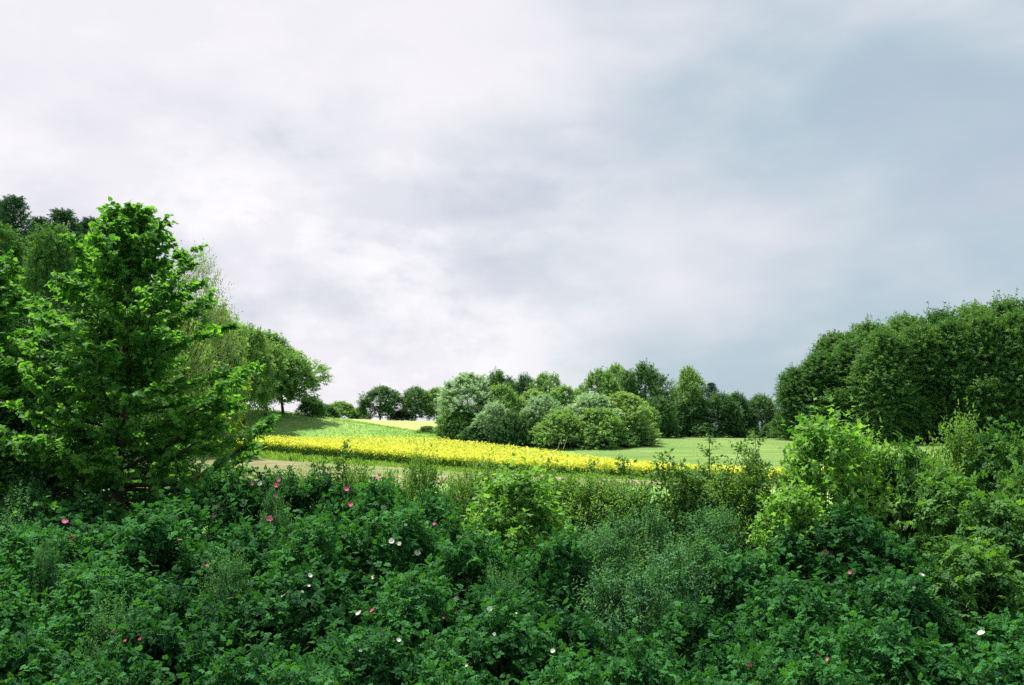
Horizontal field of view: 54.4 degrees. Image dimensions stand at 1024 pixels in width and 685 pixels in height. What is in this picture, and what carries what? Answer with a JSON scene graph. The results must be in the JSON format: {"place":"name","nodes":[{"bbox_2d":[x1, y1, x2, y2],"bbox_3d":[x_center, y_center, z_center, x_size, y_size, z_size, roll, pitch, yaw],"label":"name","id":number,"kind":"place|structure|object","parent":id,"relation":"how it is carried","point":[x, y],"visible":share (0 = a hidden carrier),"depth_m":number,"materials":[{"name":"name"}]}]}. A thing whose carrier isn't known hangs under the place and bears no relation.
{"place":"outdoors","nodes":[
{"label":"outdoors","id":0,"kind":"place"},
{"bbox_2d":[8,221,84,361],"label":"tree","id":1,"kind":"object","parent":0,"point":[41,259],"visible":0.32,"depth_m":77.85,"materials":[{"name":"green plant"}]},
{"bbox_2d":[318,416,459,435],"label":"hay meadow","id":2,"kind":"structure","parent":0,"point":[414,425],"depth_m":191.04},
{"bbox_2d":[354,385,403,419],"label":"broadleaf tree","id":3,"kind":"object","parent":2,"relation":"on","point":[384,394],"visible":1,"depth_m":225.58,"materials":[{"name":"green plant"}]},
{"bbox_2d":[232,408,561,453],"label":"meadow grass","id":4,"kind":"structure","parent":0,"point":[390,429],"depth_m":146.50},
{"bbox_2d":[133,456,791,488],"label":"ploughed field","id":5,"kind":"structure","parent":0,"point":[270,464],"depth_m":70.84,"materials":[{"name":"soil"}]},
{"bbox_2d":[84,409,904,562],"bbox_3d":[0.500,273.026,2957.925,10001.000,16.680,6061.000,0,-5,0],"label":"ground","id":6,"kind":"structure","parent":0,"point":[294,430],"depth_m":144.88,"materials":[{"name":"green plant"}]},
{"bbox_2d":[0,193,42,295],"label":"spruce tree","id":7,"kind":"object","parent":6,"relation":"on","point":[15,204],"visible":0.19,"depth_m":101.10,"materials":[{"name":"green plant"}]},
{"bbox_2d":[133,238,256,453],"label":"birch tree","id":8,"kind":"object","parent":6,"relation":"on","point":[200,270],"visible":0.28,"depth_m":62.07,"materials":[{"name":"green plant"}]},
{"bbox_2d":[216,320,289,428],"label":"broadleaf tree","id":9,"kind":"object","parent":6,"relation":"on","point":[255,339],"visible":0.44,"depth_m":140.63,"materials":[{"name":"green plant"}]},
{"bbox_2d":[249,348,333,414],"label":"broadleaf tree","id":10,"kind":"object","parent":6,"relation":"on","point":[313,380],"visible":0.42,"depth_m":152.44,"materials":[{"name":"green plant"}]},
{"bbox_2d":[432,372,510,439],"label":"willow tree","id":11,"kind":"object","parent":6,"relation":"on","point":[451,399],"visible":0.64,"depth_m":133.92,"materials":[{"name":"green plant"}]},
{"bbox_2d":[528,407,600,449],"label":"shrub","id":12,"kind":"object","parent":6,"relation":"on","point":[554,424],"visible":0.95,"depth_m":121.45,"materials":[{"name":"green plant"}]},
{"bbox_2d":[0,0,1023,426],"label":"sky","id":13,"kind":"structure","parent":0,"point":[423,193],"materials":[{"name":"white"}]},
{"bbox_2d":[572,436,1023,467],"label":"pasture","id":14,"kind":"structure","parent":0,"point":[768,448],"depth_m":120.51,"materials":[{"name":"plant"}]},
{"bbox_2d":[563,405,634,449],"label":"shrub","id":15,"kind":"object","parent":14,"relation":"on","point":[608,422],"visible":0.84,"depth_m":122.40,"materials":[{"name":"green plant"}]},
{"bbox_2d":[601,390,665,444],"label":"shrub","id":16,"kind":"object","parent":14,"relation":"on","point":[620,398],"visible":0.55,"depth_m":128.66,"materials":[{"name":"green plant"}]},
{"bbox_2d":[618,360,678,421],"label":"broadleaf tree","id":17,"kind":"object","parent":14,"relation":"on","point":[648,376],"visible":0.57,"depth_m":161.12,"materials":[{"name":"green plant"}]},
{"bbox_2d":[669,364,709,436],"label":"broadleaf tree","id":18,"kind":"object","parent":14,"relation":"on","point":[690,387],"visible":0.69,"depth_m":168.65,"materials":[{"name":"green plant"}]},
{"bbox_2d":[698,390,746,435],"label":"broadleaf tree","id":19,"kind":"object","parent":14,"relation":"on","point":[713,403],"visible":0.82,"depth_m":166.30,"materials":[{"name":"green plant"}]},
{"bbox_2d":[769,362,817,440],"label":"beech tree","id":20,"kind":"object","parent":14,"relation":"on","point":[785,383],"visible":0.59,"depth_m":154.60,"materials":[{"name":"green plant"}]},
{"bbox_2d":[780,348,853,439],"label":"beech tree","id":21,"kind":"object","parent":14,"relation":"on","point":[813,363],"visible":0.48,"depth_m":151.69,"materials":[{"name":"green plant"}]},
{"bbox_2d":[812,332,884,441],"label":"beech tree","id":22,"kind":"object","parent":14,"relation":"on","point":[843,351],"visible":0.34,"depth_m":149.32,"materials":[{"name":"green plant"}]},
{"bbox_2d":[840,325,937,444],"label":"beech tree","id":23,"kind":"object","parent":14,"relation":"on","point":[881,351],"visible":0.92,"depth_m":141.56,"materials":[{"name":"green plant"}]},
{"bbox_2d":[885,317,957,443],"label":"beech tree","id":24,"kind":"object","parent":14,"relation":"on","point":[918,334],"visible":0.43,"depth_m":143.23,"materials":[{"name":"green plant"}]},
{"bbox_2d":[915,315,998,442],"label":"beech tree","id":25,"kind":"object","parent":14,"relation":"on","point":[947,329],"visible":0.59,"depth_m":142.17,"materials":[{"name":"green plant"}]},
{"bbox_2d":[943,304,1023,442],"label":"beech tree","id":26,"kind":"object","parent":14,"relation":"on","point":[984,326],"visible":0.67,"depth_m":140.58,"materials":[{"name":"green plant"}]},
{"bbox_2d":[982,307,1023,440],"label":"beech tree","id":27,"kind":"object","parent":14,"relation":"on","point":[1014,321],"visible":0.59,"depth_m":139.76,"materials":[{"name":"green plant"}]},
{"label":"rapeseed field","id":28,"kind":"structure","parent":0,"visible":0},
{"bbox_2d":[212,434,986,482],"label":"rapeseed crop","id":29,"kind":"object","parent":28,"relation":"on","point":[382,450],"visible":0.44,"depth_m":90.89,"materials":[{"name":"plant"}]},
{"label":"hedge bank","id":30,"kind":"structure","parent":0,"visible":0},
{"bbox_2d":[0,249,67,511],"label":"lime tree","id":31,"kind":"object","parent":30,"relation":"on","point":[9,315],"visible":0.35,"depth_m":16.96,"materials":[{"name":"green plant"}]},
{"bbox_2d":[0,462,70,563],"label":"privet bush","id":32,"kind":"object","parent":30,"relation":"on","point":[29,494],"visible":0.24,"depth_m":13.65,"materials":[{"name":"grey plant"}]},
{"bbox_2d":[0,574,92,684],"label":"rose bush","id":33,"kind":"object","parent":30,"relation":"on","point":[12,611],"visible":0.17,"depth_m":9.83,"materials":[{"name":"green plant"}]},
{"bbox_2d":[15,529,78,673],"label":"privet bush","id":34,"kind":"object","parent":30,"relation":"on","point":[48,564],"visible":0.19,"depth_m":10.74,"materials":[{"name":"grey plant"}]},
{"bbox_2d":[0,610,128,684],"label":"rose bush","id":35,"kind":"object","parent":30,"relation":"on","point":[20,657],"visible":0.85,"depth_m":8.61,"materials":[{"name":"green plant"}]},
{"bbox_2d":[0,506,131,664],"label":"rose bush","id":36,"kind":"object","parent":30,"relation":"on","point":[14,562],"visible":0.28,"depth_m":11.18,"materials":[{"name":"green plant"}]},
{"bbox_2d":[0,415,141,538],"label":"hazel bush","id":37,"kind":"object","parent":30,"relation":"on","point":[44,471],"visible":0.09,"depth_m":16.02,"materials":[{"name":"green plant"}]},
{"bbox_2d":[0,341,171,514],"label":"hazel bush","id":38,"kind":"object","parent":30,"relation":"on","point":[94,414],"visible":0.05,"depth_m":18.13,"materials":[{"name":"green plant"}]},
{"bbox_2d":[11,482,165,617],"bbox_3d":[-5.507,3.091,12.778,2.059,2.578,2.023,5,-7,-41],"label":"rose bush","id":39,"kind":"object","parent":30,"relation":"on","point":[89,513],"visible":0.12,"depth_m":12.81,"materials":[{"name":"green plant"}]},
{"bbox_2d":[2,542,188,683],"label":"rose bush","id":40,"kind":"object","parent":30,"relation":"on","point":[69,624],"visible":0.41,"depth_m":9.82,"materials":[{"name":"green plant"}]},
{"bbox_2d":[52,645,158,684],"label":"rose bush","id":41,"kind":"object","parent":30,"relation":"on","point":[88,679],"visible":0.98,"depth_m":7.97,"materials":[{"name":"green plant"}]},
{"bbox_2d":[71,578,141,673],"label":"privet bush","id":42,"kind":"object","parent":30,"relation":"on","point":[102,627],"visible":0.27,"depth_m":9.24,"materials":[{"name":"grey plant"}]},
{"bbox_2d":[38,486,214,658],"bbox_3d":[-4.317,3.142,12.087,2.150,2.797,3.129,0,-5,2],"label":"rose bush","id":43,"kind":"object","parent":30,"relation":"on","point":[160,534],"visible":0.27,"depth_m":11.47,"materials":[{"name":"green plant"}]},
{"bbox_2d":[0,196,289,584],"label":"lime tree","id":44,"kind":"object","parent":30,"relation":"on","point":[125,253],"visible":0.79,"depth_m":15.02,"materials":[{"name":"green plant"}]},
{"bbox_2d":[95,598,222,684],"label":"rose bush","id":45,"kind":"object","parent":30,"relation":"on","point":[152,638],"visible":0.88,"depth_m":8.62,"materials":[{"name":"green plant"}]},
{"bbox_2d":[123,488,216,592],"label":"rose bush","id":46,"kind":"object","parent":30,"relation":"on","point":[191,512],"visible":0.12,"depth_m":12.63,"materials":[{"name":"green plant"}]},
{"bbox_2d":[115,566,267,684],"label":"rose bush","id":47,"kind":"object","parent":30,"relation":"on","point":[190,614],"visible":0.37,"depth_m":9.63,"materials":[{"name":"green plant"}]},
{"bbox_2d":[167,460,264,591],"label":"rose bush","id":48,"kind":"object","parent":30,"relation":"on","point":[242,494],"visible":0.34,"depth_m":13.65,"materials":[{"name":"green plant"}]},
{"bbox_2d":[177,538,258,680],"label":"privet bush","id":49,"kind":"object","parent":30,"relation":"on","point":[230,576],"visible":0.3,"depth_m":10.66,"materials":[{"name":"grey plant"}]},
{"bbox_2d":[162,508,300,648],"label":"rose bush","id":50,"kind":"object","parent":30,"relation":"on","point":[252,542],"visible":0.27,"depth_m":11.62,"materials":[{"name":"green plant"}]},
{"bbox_2d":[190,631,319,684],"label":"rose bush","id":51,"kind":"object","parent":30,"relation":"on","point":[227,676],"visible":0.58,"depth_m":8.20,"materials":[{"name":"green plant"}]},
{"bbox_2d":[216,457,312,615],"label":"rose bush","id":52,"kind":"object","parent":30,"relation":"on","point":[290,484],"visible":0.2,"depth_m":13.78,"materials":[{"name":"green plant"}]},
{"bbox_2d":[205,550,398,684],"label":"rose bush","id":53,"kind":"object","parent":30,"relation":"on","point":[317,592],"visible":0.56,"depth_m":9.84,"materials":[{"name":"green plant"}]},
{"bbox_2d":[212,502,391,665],"bbox_3d":[-2.247,3.167,11.121,2.189,2.745,2.270,3,-6,-33],"label":"rose bush","id":54,"kind":"object","parent":30,"relation":"on","point":[328,544],"visible":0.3,"depth_m":10.87,"materials":[{"name":"green plant"}]},
{"bbox_2d":[258,630,372,684],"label":"rose bush","id":55,"kind":"object","parent":30,"relation":"on","point":[301,674],"visible":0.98,"depth_m":7.77,"materials":[{"name":"green plant"}]},
{"bbox_2d":[294,455,378,567],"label":"rose bush","id":56,"kind":"object","parent":30,"relation":"on","point":[315,491],"visible":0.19,"depth_m":13.61,"materials":[{"name":"green plant"}]},
{"bbox_2d":[298,604,455,684],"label":"rose bush","id":57,"kind":"object","parent":30,"relation":"on","point":[381,666],"visible":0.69,"depth_m":8.39,"materials":[{"name":"green plant"}]},
{"bbox_2d":[293,491,469,644],"bbox_3d":[-1.557,3.135,11.713,2.228,2.780,2.204,-1,-5,13],"label":"rose bush","id":58,"kind":"object","parent":30,"relation":"on","point":[419,541],"visible":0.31,"depth_m":11.54,"materials":[{"name":"green plant"}]},
{"bbox_2d":[345,466,427,579],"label":"rose bush","id":59,"kind":"object","parent":30,"relation":"on","point":[383,498],"visible":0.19,"depth_m":13.20,"materials":[{"name":"green plant"}]},
{"bbox_2d":[313,553,465,684],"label":"rose bush","id":60,"kind":"object","parent":30,"relation":"on","point":[411,603],"visible":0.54,"depth_m":9.50,"materials":[{"name":"green plant"}]},
{"bbox_2d":[395,439,448,538],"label":"spindly shrub","id":61,"kind":"object","parent":30,"relation":"on","point":[414,481],"visible":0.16,"depth_m":14.39,"materials":[{"name":"green plant"}]},
{"bbox_2d":[381,480,485,588],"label":"rose bush","id":62,"kind":"object","parent":30,"relation":"on","point":[440,514],"visible":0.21,"depth_m":12.99,"materials":[{"name":"green plant"}]},
{"bbox_2d":[402,637,480,684],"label":"rose bush","id":63,"kind":"object","parent":30,"relation":"on","point":[441,680],"visible":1,"depth_m":7.72,"materials":[{"name":"green plant"}]},
{"bbox_2d":[383,510,545,657],"bbox_3d":[-0.460,3.239,11.144,1.950,2.714,1.917,4,-7,-40],"label":"rose bush","id":64,"kind":"object","parent":30,"relation":"on","point":[467,557],"visible":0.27,"depth_m":11.00,"materials":[{"name":"green plant"}]},
{"bbox_2d":[392,575,554,684],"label":"rose bush","id":65,"kind":"object","parent":30,"relation":"on","point":[521,638],"visible":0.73,"depth_m":8.58,"materials":[{"name":"green plant"}]},
{"bbox_2d":[437,562,562,684],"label":"rose bush","id":66,"kind":"object","parent":30,"relation":"on","point":[473,604],"visible":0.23,"depth_m":9.52,"materials":[{"name":"green plant"}]},
{"bbox_2d":[454,451,595,612],"bbox_3d":[0.036,2.913,12.566,2.184,3.088,2.583,4,-6,-35],"label":"sycamore sapling","id":67,"kind":"object","parent":30,"relation":"on","point":[532,504],"visible":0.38,"depth_m":12.44,"materials":[{"name":"green plant"}]},
{"bbox_2d":[492,517,605,684],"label":"rose bush","id":68,"kind":"object","parent":30,"relation":"on","point":[557,560],"visible":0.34,"depth_m":10.69,"materials":[{"name":"green plant"}]},
{"bbox_2d":[520,630,612,684],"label":"rose bush","id":69,"kind":"object","parent":30,"relation":"on","point":[566,672],"visible":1,"depth_m":7.75,"materials":[{"name":"green plant"}]},
{"bbox_2d":[524,597,626,683],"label":"rose bush","id":70,"kind":"object","parent":30,"relation":"on","point":[568,628],"visible":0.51,"depth_m":9.01,"materials":[{"name":"green plant"}]},
{"bbox_2d":[520,510,634,654],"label":"privet bush","id":71,"kind":"object","parent":30,"relation":"on","point":[598,551],"visible":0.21,"depth_m":11.08,"materials":[{"name":"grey plant"}]},
{"bbox_2d":[550,453,642,621],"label":"spindly shrub","id":72,"kind":"object","parent":30,"relation":"on","point":[589,491],"visible":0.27,"depth_m":13.85,"materials":[{"name":"green plant"}]},
{"bbox_2d":[575,466,678,622],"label":"spindly shrub","id":73,"kind":"object","parent":30,"relation":"on","point":[629,497],"visible":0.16,"depth_m":13.52,"materials":[{"name":"green plant"}]},
{"bbox_2d":[562,543,699,670],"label":"privet bush","id":74,"kind":"object","parent":30,"relation":"on","point":[642,599],"visible":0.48,"depth_m":10.07,"materials":[{"name":"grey plant"}]},
{"bbox_2d":[569,490,725,660],"bbox_3d":[1.560,3.127,11.709,2.086,2.768,2.043,0,-5,0],"label":"privet bush","id":75,"kind":"object","parent":30,"relation":"on","point":[657,541],"visible":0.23,"depth_m":11.69,"materials":[{"name":"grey plant"}]},
{"bbox_2d":[605,616,710,684],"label":"rose bush","id":76,"kind":"object","parent":30,"relation":"on","point":[636,667],"visible":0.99,"depth_m":8.27,"materials":[{"name":"green plant"}]},
{"bbox_2d":[607,510,754,684],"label":"privet bush","id":77,"kind":"object","parent":30,"relation":"on","point":[699,554],"visible":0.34,"depth_m":10.81,"materials":[{"name":"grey plant"}]},
{"bbox_2d":[612,438,749,613],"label":"blackthorn shoots","id":78,"kind":"object","parent":30,"relation":"on","point":[676,491],"visible":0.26,"depth_m":13.40,"materials":[{"name":"green plant"}]},
{"bbox_2d":[642,493,751,644],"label":"privet bush","id":79,"kind":"object","parent":30,"relation":"on","point":[721,527],"visible":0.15,"depth_m":12.34,"materials":[{"name":"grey plant"}]},
{"bbox_2d":[652,585,768,684],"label":"rose bush","id":80,"kind":"object","parent":30,"relation":"on","point":[706,658],"visible":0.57,"depth_m":9.40,"materials":[{"name":"green plant"}]},
{"bbox_2d":[662,433,775,552],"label":"blackthorn shoots","id":81,"kind":"object","parent":30,"relation":"on","point":[703,467],"visible":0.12,"depth_m":13.73,"materials":[{"name":"green plant"}]},
{"bbox_2d":[683,456,763,590],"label":"spindly shrub","id":82,"kind":"object","parent":30,"relation":"on","point":[730,497],"visible":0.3,"depth_m":13.32,"materials":[{"name":"green plant"}]},
{"bbox_2d":[676,620,795,684],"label":"rose bush","id":83,"kind":"object","parent":30,"relation":"on","point":[742,673],"visible":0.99,"depth_m":7.93,"materials":[{"name":"green plant"}]},
{"bbox_2d":[680,533,827,655],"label":"rose bush","id":84,"kind":"object","parent":30,"relation":"on","point":[741,574],"visible":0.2,"depth_m":10.94,"materials":[{"name":"green plant"}]},
{"bbox_2d":[733,430,824,580],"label":"blackthorn shoots","id":85,"kind":"object","parent":30,"relation":"on","point":[757,468],"visible":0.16,"depth_m":13.28,"materials":[{"name":"green plant"}]},
{"bbox_2d":[718,601,855,684],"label":"rose bush","id":86,"kind":"object","parent":30,"relation":"on","point":[787,648],"visible":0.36,"depth_m":8.65,"materials":[{"name":"green plant"}]},
{"bbox_2d":[740,473,841,619],"bbox_3d":[3.403,2.974,12.063,1.680,2.820,1.987,4,-6,-35],"label":"sycamore sapling","id":87,"kind":"object","parent":30,"relation":"on","point":[792,506],"visible":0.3,"depth_m":12.01,"materials":[{"name":"green plant"}]},
{"bbox_2d":[727,563,887,677],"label":"rose bush","id":88,"kind":"object","parent":30,"relation":"on","point":[777,603],"visible":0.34,"depth_m":9.84,"materials":[{"name":"green plant"}]},
{"bbox_2d":[778,640,873,684],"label":"rose bush","id":89,"kind":"object","parent":30,"relation":"on","point":[813,674],"visible":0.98,"depth_m":8.04,"materials":[{"name":"green plant"}]},
{"bbox_2d":[758,391,902,586],"bbox_3d":[4.267,2.533,13.139,2.311,3.797,2.179,-5,-7,44],"label":"sycamore sapling","id":90,"kind":"object","parent":30,"relation":"on","point":[839,457],"visible":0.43,"depth_m":12.87,"materials":[{"name":"green plant"}]},
{"bbox_2d":[731,488,947,646],"bbox_3d":[3.801,3.100,11.608,2.130,2.760,2.167,2,-6,-24],"label":"rose bush","id":91,"kind":"object","parent":30,"relation":"on","point":[866,533],"visible":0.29,"depth_m":11.44,"materials":[{"name":"green plant"}]},
{"bbox_2d":[834,413,910,563],"bbox_3d":[4.873,2.673,13.485,1.452,3.444,1.370,-5,-7,44],"label":"sycamore sapling","id":92,"kind":"object","parent":30,"relation":"on","point":[880,453],"visible":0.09,"depth_m":13.34,"materials":[{"name":"green plant"}]},
{"bbox_2d":[807,555,977,684],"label":"rose bush","id":93,"kind":"object","parent":30,"relation":"on","point":[924,610],"visible":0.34,"depth_m":9.84,"materials":[{"name":"green plant"}]},
{"bbox_2d":[817,604,971,684],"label":"rose bush","id":94,"kind":"object","parent":30,"relation":"on","point":[905,649],"visible":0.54,"depth_m":8.55,"materials":[{"name":"green plant"}]},
{"bbox_2d":[845,431,957,562],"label":"elder bush","id":95,"kind":"object","parent":30,"relation":"on","point":[908,465],"visible":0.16,"depth_m":13.05,"materials":[{"name":"green plant"}]},
{"bbox_2d":[856,527,965,651],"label":"rose bush","id":96,"kind":"object","parent":30,"relation":"on","point":[890,556],"visible":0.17,"depth_m":11.23,"materials":[{"name":"green plant"}]},
{"bbox_2d":[874,638,1017,684],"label":"rose bush","id":97,"kind":"object","parent":30,"relation":"on","point":[957,676],"visible":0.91,"depth_m":8.30,"materials":[{"name":"green plant"}]},
{"bbox_2d":[889,461,1019,635],"bbox_3d":[5.483,2.985,12.537,2.234,2.966,2.108,-3,-6,33],"label":"elder bush","id":98,"kind":"object","parent":30,"relation":"on","point":[942,495],"visible":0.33,"depth_m":12.42,"materials":[{"name":"green plant"}]},
{"bbox_2d":[919,391,1004,523],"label":"spindly shrub","id":99,"kind":"object","parent":30,"relation":"on","point":[957,451],"visible":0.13,"depth_m":13.99,"materials":[{"name":"green plant"}]},
{"bbox_2d":[905,533,1023,660],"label":"elder bush","id":100,"kind":"object","parent":30,"relation":"on","point":[961,566],"visible":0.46,"depth_m":10.83,"materials":[{"name":"green plant"}]},
{"bbox_2d":[944,486,1023,645],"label":"elder bush","id":101,"kind":"object","parent":30,"relation":"on","point":[992,519],"visible":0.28,"depth_m":11.63,"materials":[{"name":"green plant"}]},
{"bbox_2d":[947,588,1023,681],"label":"rose bush","id":102,"kind":"object","parent":30,"relation":"on","point":[995,629],"visible":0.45,"depth_m":9.34,"materials":[{"name":"green plant"}]},
{"bbox_2d":[957,415,1023,516],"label":"elder bush","id":103,"kind":"object","parent":30,"relation":"on","point":[994,460],"visible":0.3,"depth_m":13.56,"materials":[{"name":"green plant"}]},
{"bbox_2d":[969,638,1023,684],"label":"rose bush","id":104,"kind":"object","parent":30,"relation":"on","point":[1008,671],"visible":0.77,"depth_m":8.43,"materials":[{"name":"green plant"}]},
{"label":"verge","id":105,"kind":"structure","parent":0,"visible":0},
{"bbox_2d":[179,294,250,452],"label":"broadleaf tree","id":106,"kind":"object","parent":105,"relation":"on","point":[241,335],"visible":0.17,"depth_m":84.12,"materials":[{"name":"green plant"}]},
{"bbox_2d":[207,448,864,486],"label":"verge grass","id":107,"kind":"structure","parent":105,"relation":"on","point":[283,456],"depth_m":83.15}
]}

